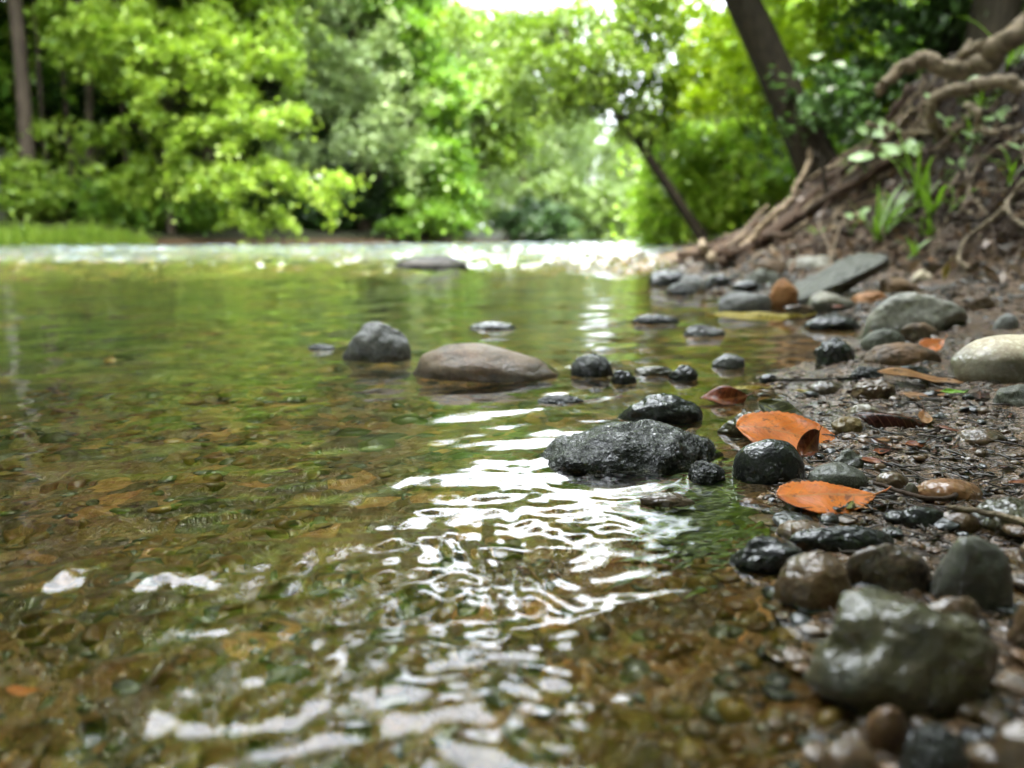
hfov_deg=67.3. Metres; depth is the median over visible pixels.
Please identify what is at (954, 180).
root
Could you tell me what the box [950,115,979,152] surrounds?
grass tuft
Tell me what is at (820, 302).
stone
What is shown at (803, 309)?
stone
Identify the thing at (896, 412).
pebble
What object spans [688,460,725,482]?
stone
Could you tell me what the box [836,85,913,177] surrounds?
root
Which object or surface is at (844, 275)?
rock
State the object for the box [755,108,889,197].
shrub
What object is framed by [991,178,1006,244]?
root
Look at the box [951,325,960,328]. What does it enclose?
pebble
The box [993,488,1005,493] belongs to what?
pebble
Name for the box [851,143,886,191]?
stick
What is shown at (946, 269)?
leaf
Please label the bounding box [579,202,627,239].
shrub
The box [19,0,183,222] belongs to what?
tree
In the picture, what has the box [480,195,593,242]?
shrub
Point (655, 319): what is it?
stone
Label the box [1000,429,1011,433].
pebble
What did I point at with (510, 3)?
sky
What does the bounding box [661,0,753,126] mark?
tree
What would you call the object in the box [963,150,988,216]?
root
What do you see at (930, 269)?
leaf litter
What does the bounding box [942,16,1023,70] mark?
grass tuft
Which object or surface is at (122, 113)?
tree
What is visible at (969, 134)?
seedling
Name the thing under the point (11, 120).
tree
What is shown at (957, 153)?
root
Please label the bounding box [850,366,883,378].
stone
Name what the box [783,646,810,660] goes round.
pebble
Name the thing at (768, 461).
pebble
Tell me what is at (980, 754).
pebble
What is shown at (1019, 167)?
root
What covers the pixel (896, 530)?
pebble
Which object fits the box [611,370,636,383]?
stone
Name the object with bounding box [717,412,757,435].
stone
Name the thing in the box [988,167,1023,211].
root
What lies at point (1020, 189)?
root
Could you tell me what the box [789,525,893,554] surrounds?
rock
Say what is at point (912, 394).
leaf
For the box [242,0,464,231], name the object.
tree
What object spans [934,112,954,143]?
seedling
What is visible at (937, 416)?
pebble
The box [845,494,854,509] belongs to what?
leaf
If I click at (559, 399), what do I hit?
stone
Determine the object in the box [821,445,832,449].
pebble
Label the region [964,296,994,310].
stone
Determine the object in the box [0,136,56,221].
tree
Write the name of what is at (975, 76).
seedling
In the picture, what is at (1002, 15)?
tree
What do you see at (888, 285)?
stone
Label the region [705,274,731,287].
stone
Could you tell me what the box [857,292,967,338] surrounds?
rock
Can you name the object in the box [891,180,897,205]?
root
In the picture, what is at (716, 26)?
tree
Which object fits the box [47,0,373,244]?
tree
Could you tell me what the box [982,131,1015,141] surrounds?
root
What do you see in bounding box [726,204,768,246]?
stick
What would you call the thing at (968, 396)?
pebble
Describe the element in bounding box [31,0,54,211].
tree
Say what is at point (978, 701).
pebble
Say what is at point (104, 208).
shrub
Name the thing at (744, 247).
root
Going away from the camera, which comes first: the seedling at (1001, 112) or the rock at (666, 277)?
the seedling at (1001, 112)
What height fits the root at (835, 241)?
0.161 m
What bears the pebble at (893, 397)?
on the ground at (954, 723)
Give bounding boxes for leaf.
[699,386,754,404]
[705,311,816,320]
[733,383,777,389]
[736,411,834,449]
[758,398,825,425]
[777,481,890,513]
[797,426,821,456]
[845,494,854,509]
[855,410,927,428]
[855,503,882,509]
[860,457,894,463]
[870,438,904,450]
[873,442,893,453]
[874,501,895,505]
[877,367,963,383]
[877,437,890,441]
[902,392,934,399]
[905,440,927,446]
[918,402,932,423]
[919,335,946,350]
[933,423,948,428]
[938,425,964,431]
[940,388,970,392]
[942,256,951,279]
[946,444,959,448]
[971,385,989,398]
[997,462,1017,467]
[1006,408,1013,417]
[1008,479,1023,483]
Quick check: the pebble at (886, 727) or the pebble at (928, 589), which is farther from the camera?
the pebble at (928, 589)
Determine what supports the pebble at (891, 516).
on the ground at (954, 723)
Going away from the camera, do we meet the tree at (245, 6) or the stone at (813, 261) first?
the stone at (813, 261)
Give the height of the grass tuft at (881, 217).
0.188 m
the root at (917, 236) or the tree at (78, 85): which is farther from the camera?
the tree at (78, 85)
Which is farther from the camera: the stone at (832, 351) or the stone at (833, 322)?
the stone at (833, 322)
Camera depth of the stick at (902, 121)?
2.81 m
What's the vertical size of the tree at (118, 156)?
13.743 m
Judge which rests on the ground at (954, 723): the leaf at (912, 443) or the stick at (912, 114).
the leaf at (912, 443)
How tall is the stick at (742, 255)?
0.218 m
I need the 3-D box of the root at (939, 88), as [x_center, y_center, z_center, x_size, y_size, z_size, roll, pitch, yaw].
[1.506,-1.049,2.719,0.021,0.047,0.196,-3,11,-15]
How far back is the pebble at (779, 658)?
0.28 m
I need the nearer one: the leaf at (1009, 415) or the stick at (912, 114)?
the leaf at (1009, 415)
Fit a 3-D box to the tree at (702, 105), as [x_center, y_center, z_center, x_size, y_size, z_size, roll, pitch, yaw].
[9.030,-11.267,34.606,6.155,10.634,5.788,-6,12,-28]
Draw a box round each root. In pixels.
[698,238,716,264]
[717,231,753,266]
[724,150,871,258]
[749,228,799,263]
[760,150,911,245]
[769,242,782,259]
[774,226,809,256]
[788,180,835,208]
[788,221,808,231]
[789,194,822,241]
[798,222,834,236]
[817,221,831,264]
[822,184,864,224]
[827,191,885,208]
[827,219,845,266]
[827,219,854,228]
[833,211,869,216]
[835,202,893,217]
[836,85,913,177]
[837,193,896,225]
[851,172,889,201]
[858,226,873,242]
[866,121,954,134]
[873,122,926,163]
[874,11,1023,95]
[881,176,971,229]
[890,193,944,237]
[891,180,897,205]
[906,154,940,165]
[907,95,911,135]
[912,149,931,164]
[915,192,934,243]
[918,181,967,198]
[919,81,927,127]
[919,83,960,89]
[920,73,930,93]
[920,141,958,150]
[920,172,960,219]
[924,74,1023,139]
[924,96,961,147]
[929,137,972,156]
[931,110,950,154]
[932,208,940,267]
[935,110,974,152]
[936,167,966,214]
[936,200,954,234]
[945,93,987,99]
[951,206,979,225]
[953,146,969,170]
[954,189,974,214]
[956,39,985,60]
[956,122,1000,136]
[956,205,1004,270]
[958,134,1023,211]
[962,102,1021,136]
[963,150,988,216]
[964,168,973,202]
[977,106,1017,148]
[977,179,988,223]
[980,188,1023,191]
[982,108,1017,114]
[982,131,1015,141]
[983,88,1006,102]
[985,185,1023,228]
[988,159,1022,183]
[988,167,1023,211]
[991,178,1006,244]
[996,115,1007,170]
[999,206,1023,237]
[1004,179,1023,226]
[1008,165,1021,182]
[1021,140,1023,163]
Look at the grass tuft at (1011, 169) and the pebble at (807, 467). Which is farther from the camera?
the grass tuft at (1011, 169)
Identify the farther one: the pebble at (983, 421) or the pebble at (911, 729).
the pebble at (983, 421)
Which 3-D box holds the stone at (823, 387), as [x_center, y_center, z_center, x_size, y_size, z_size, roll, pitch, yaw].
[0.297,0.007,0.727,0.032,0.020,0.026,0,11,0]
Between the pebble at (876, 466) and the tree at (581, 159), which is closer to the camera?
the pebble at (876, 466)
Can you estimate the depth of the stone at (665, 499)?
0.44 m
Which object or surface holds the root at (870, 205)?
on the ground at (954, 723)
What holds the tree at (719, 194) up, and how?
on the ground at (954, 723)
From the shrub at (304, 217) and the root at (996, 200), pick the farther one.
the shrub at (304, 217)
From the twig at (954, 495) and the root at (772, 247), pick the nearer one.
the twig at (954, 495)
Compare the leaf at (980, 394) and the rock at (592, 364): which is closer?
the leaf at (980, 394)
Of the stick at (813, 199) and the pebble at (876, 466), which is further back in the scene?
the stick at (813, 199)
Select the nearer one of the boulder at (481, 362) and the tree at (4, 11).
the boulder at (481, 362)
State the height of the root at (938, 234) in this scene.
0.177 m
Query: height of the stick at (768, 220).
0.431 m
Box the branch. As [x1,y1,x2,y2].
[677,232,793,258]
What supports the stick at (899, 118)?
on the root at (907, 89)
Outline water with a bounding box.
[0,239,1023,767]
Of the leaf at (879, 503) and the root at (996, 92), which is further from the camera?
the root at (996, 92)
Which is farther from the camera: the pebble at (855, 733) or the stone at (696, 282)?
the stone at (696, 282)
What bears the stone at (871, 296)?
on the ground at (954, 723)
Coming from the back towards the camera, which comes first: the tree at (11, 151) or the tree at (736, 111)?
the tree at (736, 111)
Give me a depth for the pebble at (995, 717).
0.24 m
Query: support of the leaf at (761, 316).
on the water
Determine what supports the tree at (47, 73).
on the ground at (954, 723)
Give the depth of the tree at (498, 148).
18.91 m
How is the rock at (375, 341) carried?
on the water
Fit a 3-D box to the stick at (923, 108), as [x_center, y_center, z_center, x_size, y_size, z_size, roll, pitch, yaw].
[1.438,-0.930,2.778,0.165,0.248,0.041,9,14,39]
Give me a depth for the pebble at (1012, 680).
0.25 m
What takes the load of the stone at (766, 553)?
on the water
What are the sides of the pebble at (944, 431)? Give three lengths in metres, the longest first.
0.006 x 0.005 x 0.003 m
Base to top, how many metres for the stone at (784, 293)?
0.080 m
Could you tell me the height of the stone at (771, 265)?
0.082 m
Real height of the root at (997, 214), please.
0.166 m
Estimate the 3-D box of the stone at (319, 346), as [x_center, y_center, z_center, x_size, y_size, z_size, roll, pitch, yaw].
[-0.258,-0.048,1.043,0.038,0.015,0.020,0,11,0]
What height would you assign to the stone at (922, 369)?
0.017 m
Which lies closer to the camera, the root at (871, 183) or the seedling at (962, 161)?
the seedling at (962, 161)
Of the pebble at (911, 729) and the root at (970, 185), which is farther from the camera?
the root at (970, 185)
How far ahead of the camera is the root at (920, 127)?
2.75 m
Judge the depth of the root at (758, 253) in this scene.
3.05 m
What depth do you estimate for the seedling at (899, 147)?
2.72 m
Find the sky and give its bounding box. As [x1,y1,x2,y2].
[318,0,724,225]
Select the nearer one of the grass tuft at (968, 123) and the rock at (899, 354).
the rock at (899, 354)
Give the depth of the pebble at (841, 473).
0.46 m
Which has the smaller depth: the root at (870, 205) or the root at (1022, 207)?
the root at (1022, 207)
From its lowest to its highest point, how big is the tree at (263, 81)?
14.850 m
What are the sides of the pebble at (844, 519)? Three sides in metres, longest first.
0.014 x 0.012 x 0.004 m
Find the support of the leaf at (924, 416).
on the ground at (954, 723)
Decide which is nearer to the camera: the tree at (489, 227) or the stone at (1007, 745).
the stone at (1007, 745)
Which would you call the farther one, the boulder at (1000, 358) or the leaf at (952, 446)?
the boulder at (1000, 358)
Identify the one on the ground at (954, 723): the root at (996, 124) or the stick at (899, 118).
the root at (996, 124)
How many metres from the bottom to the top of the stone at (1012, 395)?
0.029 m
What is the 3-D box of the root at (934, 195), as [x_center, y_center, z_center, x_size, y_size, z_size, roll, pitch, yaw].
[1.270,-0.544,2.357,0.063,0.154,0.349,-3,11,-17]
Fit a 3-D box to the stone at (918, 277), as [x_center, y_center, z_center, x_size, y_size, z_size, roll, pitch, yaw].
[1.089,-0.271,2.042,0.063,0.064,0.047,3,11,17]
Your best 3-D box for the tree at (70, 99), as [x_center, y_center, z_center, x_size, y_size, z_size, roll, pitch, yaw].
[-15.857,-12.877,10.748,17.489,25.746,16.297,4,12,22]
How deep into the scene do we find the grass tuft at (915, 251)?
2.20 m
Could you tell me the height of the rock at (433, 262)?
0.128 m
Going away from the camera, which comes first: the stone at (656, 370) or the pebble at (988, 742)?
the pebble at (988, 742)
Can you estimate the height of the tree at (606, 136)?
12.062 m
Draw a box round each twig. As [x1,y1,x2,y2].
[769,376,857,380]
[873,482,958,501]
[947,505,1023,525]
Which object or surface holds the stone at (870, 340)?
on the ground at (954, 723)
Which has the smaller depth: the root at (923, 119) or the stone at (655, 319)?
the stone at (655, 319)
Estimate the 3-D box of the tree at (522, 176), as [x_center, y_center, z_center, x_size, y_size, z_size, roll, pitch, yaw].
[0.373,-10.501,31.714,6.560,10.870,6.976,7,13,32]
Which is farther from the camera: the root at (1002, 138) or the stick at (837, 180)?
the stick at (837, 180)
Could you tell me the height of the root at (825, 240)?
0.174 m
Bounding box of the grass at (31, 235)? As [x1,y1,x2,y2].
[0,215,156,245]
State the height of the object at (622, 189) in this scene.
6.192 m
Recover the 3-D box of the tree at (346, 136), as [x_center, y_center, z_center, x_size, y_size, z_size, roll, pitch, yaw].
[-7.826,-12.947,24.780,9.439,19.604,9.370,-3,11,-16]
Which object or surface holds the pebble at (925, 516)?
on the ground at (954, 723)
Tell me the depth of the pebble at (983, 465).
0.47 m
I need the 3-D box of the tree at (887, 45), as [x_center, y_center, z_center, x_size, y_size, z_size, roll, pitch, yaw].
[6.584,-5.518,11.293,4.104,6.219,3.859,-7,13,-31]
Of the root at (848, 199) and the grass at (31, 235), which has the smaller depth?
the root at (848, 199)
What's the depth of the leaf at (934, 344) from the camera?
0.88 m
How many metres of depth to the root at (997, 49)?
2.44 m
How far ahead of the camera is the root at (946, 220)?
2.21 m
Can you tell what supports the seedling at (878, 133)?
on the ground at (954, 723)
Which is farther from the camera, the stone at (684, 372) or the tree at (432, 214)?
the tree at (432, 214)
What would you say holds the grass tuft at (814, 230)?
on the ground at (954, 723)
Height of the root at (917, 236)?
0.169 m
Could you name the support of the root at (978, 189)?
on the ground at (954, 723)
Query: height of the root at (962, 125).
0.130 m
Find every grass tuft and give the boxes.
[806,225,825,233]
[846,183,923,240]
[864,123,951,202]
[875,190,910,208]
[893,235,930,258]
[904,209,936,235]
[908,170,949,217]
[924,180,976,210]
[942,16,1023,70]
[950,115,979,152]
[959,94,995,130]
[963,88,1002,116]
[983,146,1023,185]
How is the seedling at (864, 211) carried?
on the ground at (954, 723)
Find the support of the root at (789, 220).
on the ground at (954, 723)
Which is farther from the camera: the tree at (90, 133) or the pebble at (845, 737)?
the tree at (90, 133)
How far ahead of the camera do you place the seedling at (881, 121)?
2.93 m
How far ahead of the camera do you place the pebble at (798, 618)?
0.30 m
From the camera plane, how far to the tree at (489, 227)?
49.38 m
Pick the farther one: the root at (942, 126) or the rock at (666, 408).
the root at (942, 126)
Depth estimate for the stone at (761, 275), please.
2.26 m
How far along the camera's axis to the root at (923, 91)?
2.79 m
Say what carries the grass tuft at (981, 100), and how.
on the ground at (954, 723)
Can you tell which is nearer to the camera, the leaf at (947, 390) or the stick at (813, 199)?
the leaf at (947, 390)
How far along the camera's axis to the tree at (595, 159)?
71.44 m
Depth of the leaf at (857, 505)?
0.42 m
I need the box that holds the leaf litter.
[726,116,1023,283]
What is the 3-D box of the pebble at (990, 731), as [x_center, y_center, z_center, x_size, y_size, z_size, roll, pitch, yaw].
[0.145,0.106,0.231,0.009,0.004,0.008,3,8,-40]
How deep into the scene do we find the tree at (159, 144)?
21.72 m
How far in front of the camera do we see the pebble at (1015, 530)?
0.38 m
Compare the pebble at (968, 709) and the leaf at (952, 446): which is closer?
the pebble at (968, 709)
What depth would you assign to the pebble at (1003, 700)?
0.25 m
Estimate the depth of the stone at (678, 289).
2.05 m
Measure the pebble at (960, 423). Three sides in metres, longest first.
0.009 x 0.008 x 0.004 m
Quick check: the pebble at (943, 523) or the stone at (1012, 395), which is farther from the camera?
the stone at (1012, 395)
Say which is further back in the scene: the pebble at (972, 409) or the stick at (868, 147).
the stick at (868, 147)
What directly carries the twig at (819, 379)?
on the ground at (954, 723)
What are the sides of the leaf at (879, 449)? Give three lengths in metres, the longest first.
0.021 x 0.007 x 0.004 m
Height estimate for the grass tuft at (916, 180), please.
0.262 m
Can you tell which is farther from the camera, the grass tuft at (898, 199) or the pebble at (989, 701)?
the grass tuft at (898, 199)
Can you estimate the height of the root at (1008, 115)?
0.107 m
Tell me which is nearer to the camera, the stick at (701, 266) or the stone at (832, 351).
the stone at (832, 351)
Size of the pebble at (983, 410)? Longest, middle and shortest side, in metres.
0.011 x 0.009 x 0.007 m
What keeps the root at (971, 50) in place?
attached to the root at (997, 49)
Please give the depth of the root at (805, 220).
3.34 m
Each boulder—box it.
[412,343,558,381]
[947,334,1023,382]
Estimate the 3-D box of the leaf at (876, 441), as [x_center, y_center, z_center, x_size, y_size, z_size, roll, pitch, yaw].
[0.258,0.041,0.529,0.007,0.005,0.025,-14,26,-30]
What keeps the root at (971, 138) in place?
on the ground at (954, 723)
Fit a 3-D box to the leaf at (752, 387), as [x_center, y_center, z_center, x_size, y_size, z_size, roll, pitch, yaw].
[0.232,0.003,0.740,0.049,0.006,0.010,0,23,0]
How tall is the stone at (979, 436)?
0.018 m
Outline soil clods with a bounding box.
[676,46,1023,286]
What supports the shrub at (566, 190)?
on the ground at (954, 723)
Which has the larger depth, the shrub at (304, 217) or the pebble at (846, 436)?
the shrub at (304, 217)
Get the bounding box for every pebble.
[732,439,805,483]
[757,393,769,395]
[770,718,780,725]
[772,511,814,525]
[773,655,785,661]
[776,520,796,539]
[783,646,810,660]
[789,506,802,512]
[789,612,813,625]
[791,520,824,533]
[793,605,829,612]
[794,663,808,670]
[796,620,825,635]
[803,740,827,764]
[805,390,818,396]
[805,465,813,470]
[806,462,868,488]
[814,453,824,458]
[818,512,838,523]
[820,738,879,767]
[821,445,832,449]
[821,625,832,635]
[825,448,836,452]
[831,416,862,433]
[839,514,856,524]
[839,736,853,739]
[842,433,855,439]
[849,404,879,413]
[849,728,864,741]
[853,582,887,590]
[856,519,863,525]
[861,515,872,520]
[863,705,908,754]
[873,463,886,470]
[875,471,908,488]
[881,527,901,536]
[883,510,901,523]
[888,411,902,414]
[889,395,901,399]
[899,506,943,527]
[904,483,917,497]
[908,725,915,740]
[909,713,936,727]
[913,455,925,460]
[915,439,927,443]
[917,477,982,502]
[923,390,938,396]
[927,580,931,592]
[932,414,946,418]
[933,517,959,530]
[938,595,954,599]
[940,429,948,433]
[944,510,980,532]
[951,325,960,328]
[954,700,981,719]
[955,421,965,425]
[955,531,968,536]
[958,407,969,411]
[958,727,989,746]
[962,394,974,399]
[965,742,999,767]
[969,406,977,412]
[970,698,982,704]
[971,740,991,743]
[974,449,986,456]
[977,419,986,424]
[978,407,990,413]
[978,463,986,467]
[979,706,1012,728]
[979,725,998,741]
[980,619,989,630]
[981,695,1002,708]
[982,490,990,496]
[990,677,1005,691]
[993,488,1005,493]
[997,604,1017,615]
[997,669,1023,698]
[998,662,1004,671]
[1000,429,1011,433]
[1001,523,1023,538]
[1001,698,1017,704]
[1001,708,1014,720]
[1006,452,1018,456]
[1008,646,1023,663]
[1009,460,1019,464]
[1011,570,1023,591]
[1018,543,1023,560]
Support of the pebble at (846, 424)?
on the ground at (954, 723)
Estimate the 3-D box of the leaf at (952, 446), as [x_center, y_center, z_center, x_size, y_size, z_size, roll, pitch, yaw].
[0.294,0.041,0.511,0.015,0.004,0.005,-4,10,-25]
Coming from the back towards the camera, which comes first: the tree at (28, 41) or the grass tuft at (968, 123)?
the tree at (28, 41)
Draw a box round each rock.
[342,321,410,360]
[395,255,467,270]
[540,419,715,470]
[571,353,612,375]
[618,393,702,422]
[648,269,685,285]
[773,550,853,609]
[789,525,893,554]
[792,253,889,304]
[804,587,999,718]
[845,543,932,592]
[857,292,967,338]
[863,342,940,365]
[926,596,980,620]
[930,536,1013,612]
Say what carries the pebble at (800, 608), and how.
on the ground at (954, 723)
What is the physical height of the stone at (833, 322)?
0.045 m
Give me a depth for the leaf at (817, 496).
0.43 m
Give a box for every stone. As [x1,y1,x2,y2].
[308,343,335,349]
[469,321,515,329]
[538,395,583,403]
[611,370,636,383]
[632,314,679,323]
[634,366,672,375]
[640,492,694,506]
[665,283,694,294]
[669,365,697,379]
[679,274,706,290]
[683,325,725,336]
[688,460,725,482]
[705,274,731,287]
[712,353,745,366]
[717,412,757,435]
[718,291,771,310]
[729,535,803,571]
[732,280,764,292]
[746,268,779,283]
[753,258,786,273]
[759,374,776,382]
[768,278,798,308]
[784,304,815,316]
[787,255,829,270]
[803,314,860,329]
[807,291,853,314]
[808,380,842,394]
[813,338,855,367]
[834,448,863,467]
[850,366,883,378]
[850,379,895,398]
[851,291,886,303]
[860,328,904,350]
[879,277,919,293]
[894,365,931,373]
[898,723,971,767]
[900,322,939,341]
[910,270,932,283]
[954,427,1006,445]
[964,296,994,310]
[974,496,1023,536]
[991,720,1023,767]
[992,313,1018,329]
[993,384,1023,406]
[1005,601,1023,648]
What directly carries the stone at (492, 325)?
on the water
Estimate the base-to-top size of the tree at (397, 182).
5.717 m
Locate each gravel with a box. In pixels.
[653,243,1023,322]
[741,383,842,738]
[742,262,1023,767]
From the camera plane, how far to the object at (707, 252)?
3.00 m
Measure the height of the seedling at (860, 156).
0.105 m
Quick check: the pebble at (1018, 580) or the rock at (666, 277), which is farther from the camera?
the rock at (666, 277)
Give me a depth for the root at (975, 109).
2.23 m
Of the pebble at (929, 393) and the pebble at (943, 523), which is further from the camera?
the pebble at (929, 393)
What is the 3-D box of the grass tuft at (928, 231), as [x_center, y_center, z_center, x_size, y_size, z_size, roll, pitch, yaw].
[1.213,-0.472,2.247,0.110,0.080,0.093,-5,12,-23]
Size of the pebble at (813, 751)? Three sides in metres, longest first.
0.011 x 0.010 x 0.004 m
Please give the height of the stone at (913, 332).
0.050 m
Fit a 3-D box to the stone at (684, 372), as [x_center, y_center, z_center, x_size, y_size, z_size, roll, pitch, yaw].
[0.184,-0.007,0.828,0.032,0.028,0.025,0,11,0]
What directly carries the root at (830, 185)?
on the ground at (954, 723)
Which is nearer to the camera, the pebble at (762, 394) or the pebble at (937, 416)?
the pebble at (937, 416)
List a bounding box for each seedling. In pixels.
[845,207,870,235]
[847,151,893,170]
[857,118,888,145]
[870,123,899,143]
[881,138,923,171]
[897,144,915,169]
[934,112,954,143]
[945,157,968,187]
[952,75,978,103]
[960,123,990,157]
[982,105,1010,128]
[1006,142,1023,163]
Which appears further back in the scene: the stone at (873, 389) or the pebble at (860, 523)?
the stone at (873, 389)
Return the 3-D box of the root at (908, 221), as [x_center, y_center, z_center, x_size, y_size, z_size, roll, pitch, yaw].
[1.254,-0.521,2.377,0.052,0.139,0.143,-8,14,-37]
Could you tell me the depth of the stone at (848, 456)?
0.50 m
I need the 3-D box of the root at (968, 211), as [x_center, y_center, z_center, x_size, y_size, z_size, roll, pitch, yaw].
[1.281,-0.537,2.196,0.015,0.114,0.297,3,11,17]
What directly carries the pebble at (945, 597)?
on the ground at (954, 723)
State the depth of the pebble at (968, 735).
0.23 m
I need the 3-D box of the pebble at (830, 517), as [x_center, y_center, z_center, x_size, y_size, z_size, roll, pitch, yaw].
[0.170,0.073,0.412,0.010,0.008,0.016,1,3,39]
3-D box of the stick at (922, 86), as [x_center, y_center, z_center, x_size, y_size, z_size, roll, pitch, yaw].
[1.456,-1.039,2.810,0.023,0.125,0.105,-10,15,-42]
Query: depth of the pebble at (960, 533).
0.39 m
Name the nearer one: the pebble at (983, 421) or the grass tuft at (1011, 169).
the pebble at (983, 421)
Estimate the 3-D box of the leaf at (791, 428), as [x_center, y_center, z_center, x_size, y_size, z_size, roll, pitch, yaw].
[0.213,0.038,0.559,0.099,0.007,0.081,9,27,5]
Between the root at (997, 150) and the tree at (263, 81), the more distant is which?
the tree at (263, 81)
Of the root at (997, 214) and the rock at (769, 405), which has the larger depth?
the root at (997, 214)
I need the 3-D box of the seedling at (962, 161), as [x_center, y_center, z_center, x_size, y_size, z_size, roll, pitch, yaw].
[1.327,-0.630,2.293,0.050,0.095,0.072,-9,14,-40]
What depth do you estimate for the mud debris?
0.48 m
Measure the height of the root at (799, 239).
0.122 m
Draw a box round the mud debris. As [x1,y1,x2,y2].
[759,370,1023,648]
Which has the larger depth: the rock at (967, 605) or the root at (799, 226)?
the root at (799, 226)
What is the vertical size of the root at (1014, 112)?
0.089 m
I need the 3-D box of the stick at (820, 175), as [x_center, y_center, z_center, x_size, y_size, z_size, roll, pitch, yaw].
[1.487,-0.988,3.631,0.371,0.248,0.104,-6,12,-27]
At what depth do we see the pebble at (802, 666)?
0.27 m
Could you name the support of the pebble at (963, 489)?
on the ground at (954, 723)
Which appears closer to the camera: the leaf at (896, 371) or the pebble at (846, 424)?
the pebble at (846, 424)
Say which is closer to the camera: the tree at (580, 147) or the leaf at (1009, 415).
the leaf at (1009, 415)
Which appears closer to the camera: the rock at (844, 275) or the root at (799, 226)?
the rock at (844, 275)
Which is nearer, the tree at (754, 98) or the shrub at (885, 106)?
the shrub at (885, 106)
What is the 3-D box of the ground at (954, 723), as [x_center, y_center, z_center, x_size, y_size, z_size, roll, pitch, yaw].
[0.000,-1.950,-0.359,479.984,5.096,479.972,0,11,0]
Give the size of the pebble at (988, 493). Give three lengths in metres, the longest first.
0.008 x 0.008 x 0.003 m
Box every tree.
[0,0,72,177]
[0,0,178,203]
[0,0,230,225]
[0,51,77,106]
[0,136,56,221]
[1,0,111,181]
[4,0,301,215]
[8,0,117,217]
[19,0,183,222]
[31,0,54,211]
[41,0,291,216]
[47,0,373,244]
[52,2,74,207]
[111,35,368,193]
[113,0,134,223]
[118,0,392,215]
[126,0,354,221]
[216,0,353,218]
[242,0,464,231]
[251,26,378,195]
[298,1,435,215]
[328,0,499,243]
[341,0,503,215]
[370,41,479,230]
[400,0,526,230]
[418,0,737,243]
[442,56,554,234]
[452,0,840,191]
[454,0,606,230]
[463,51,540,226]
[465,31,544,229]
[487,69,589,220]
[535,111,607,205]
[545,121,598,181]
[554,108,613,185]
[568,114,621,226]
[590,120,645,234]
[592,129,646,212]
[605,85,792,245]
[624,0,840,212]
[654,6,752,126]
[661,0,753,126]
[687,0,1023,248]
[696,0,813,124]
[720,0,886,125]
[742,0,906,128]
[830,0,1023,110]
[831,0,966,76]
[963,0,1022,45]
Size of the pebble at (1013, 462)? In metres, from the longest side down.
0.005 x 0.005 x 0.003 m
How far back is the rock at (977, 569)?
0.31 m
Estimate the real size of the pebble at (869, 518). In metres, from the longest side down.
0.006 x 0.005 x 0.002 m
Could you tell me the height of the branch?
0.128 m
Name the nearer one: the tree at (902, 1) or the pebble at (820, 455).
the pebble at (820, 455)
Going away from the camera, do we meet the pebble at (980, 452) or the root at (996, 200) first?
the pebble at (980, 452)
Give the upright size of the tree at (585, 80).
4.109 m
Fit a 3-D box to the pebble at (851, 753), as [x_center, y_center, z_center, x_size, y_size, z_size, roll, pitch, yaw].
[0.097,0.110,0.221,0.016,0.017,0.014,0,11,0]
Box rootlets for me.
[739,54,1023,274]
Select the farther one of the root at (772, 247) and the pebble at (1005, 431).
the root at (772, 247)
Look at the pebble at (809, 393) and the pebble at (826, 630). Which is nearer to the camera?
the pebble at (826, 630)
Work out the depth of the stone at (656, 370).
0.85 m
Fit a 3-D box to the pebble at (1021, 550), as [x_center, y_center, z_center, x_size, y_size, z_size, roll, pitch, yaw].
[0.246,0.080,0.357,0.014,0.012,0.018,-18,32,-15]
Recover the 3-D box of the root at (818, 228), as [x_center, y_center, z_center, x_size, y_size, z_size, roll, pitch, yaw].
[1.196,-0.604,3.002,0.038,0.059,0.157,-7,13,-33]
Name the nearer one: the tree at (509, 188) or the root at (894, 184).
the root at (894, 184)
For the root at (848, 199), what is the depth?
2.97 m
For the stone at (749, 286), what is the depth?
2.01 m
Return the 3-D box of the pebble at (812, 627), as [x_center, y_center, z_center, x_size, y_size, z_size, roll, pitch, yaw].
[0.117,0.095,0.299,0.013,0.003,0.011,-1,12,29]
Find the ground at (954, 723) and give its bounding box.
[0,47,1023,767]
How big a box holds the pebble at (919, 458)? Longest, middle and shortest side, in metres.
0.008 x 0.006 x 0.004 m
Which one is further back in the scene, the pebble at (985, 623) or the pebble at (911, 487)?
the pebble at (911, 487)
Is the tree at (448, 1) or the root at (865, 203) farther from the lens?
the tree at (448, 1)
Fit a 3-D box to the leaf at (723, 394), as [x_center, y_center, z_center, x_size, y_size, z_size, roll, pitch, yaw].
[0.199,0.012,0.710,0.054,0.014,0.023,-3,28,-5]
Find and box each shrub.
[0,154,103,221]
[37,169,163,225]
[102,182,249,235]
[229,178,350,231]
[287,166,406,231]
[418,172,495,238]
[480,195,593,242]
[502,162,616,241]
[559,175,635,240]
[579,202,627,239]
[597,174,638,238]
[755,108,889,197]
[756,55,902,155]
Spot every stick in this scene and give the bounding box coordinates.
[671,238,726,263]
[694,231,748,272]
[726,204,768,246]
[734,244,752,265]
[739,147,813,245]
[796,151,847,197]
[801,170,836,209]
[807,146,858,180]
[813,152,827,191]
[817,138,876,180]
[820,157,844,224]
[840,118,898,180]
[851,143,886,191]
[857,100,927,146]
[872,107,913,154]
[887,72,930,122]
[895,80,927,117]
[895,93,931,133]
[895,116,924,143]
[897,88,938,145]
[925,39,971,91]
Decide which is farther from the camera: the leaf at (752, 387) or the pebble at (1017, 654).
the leaf at (752, 387)
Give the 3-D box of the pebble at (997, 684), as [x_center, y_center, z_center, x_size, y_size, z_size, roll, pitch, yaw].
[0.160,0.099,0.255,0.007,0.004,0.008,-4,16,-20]

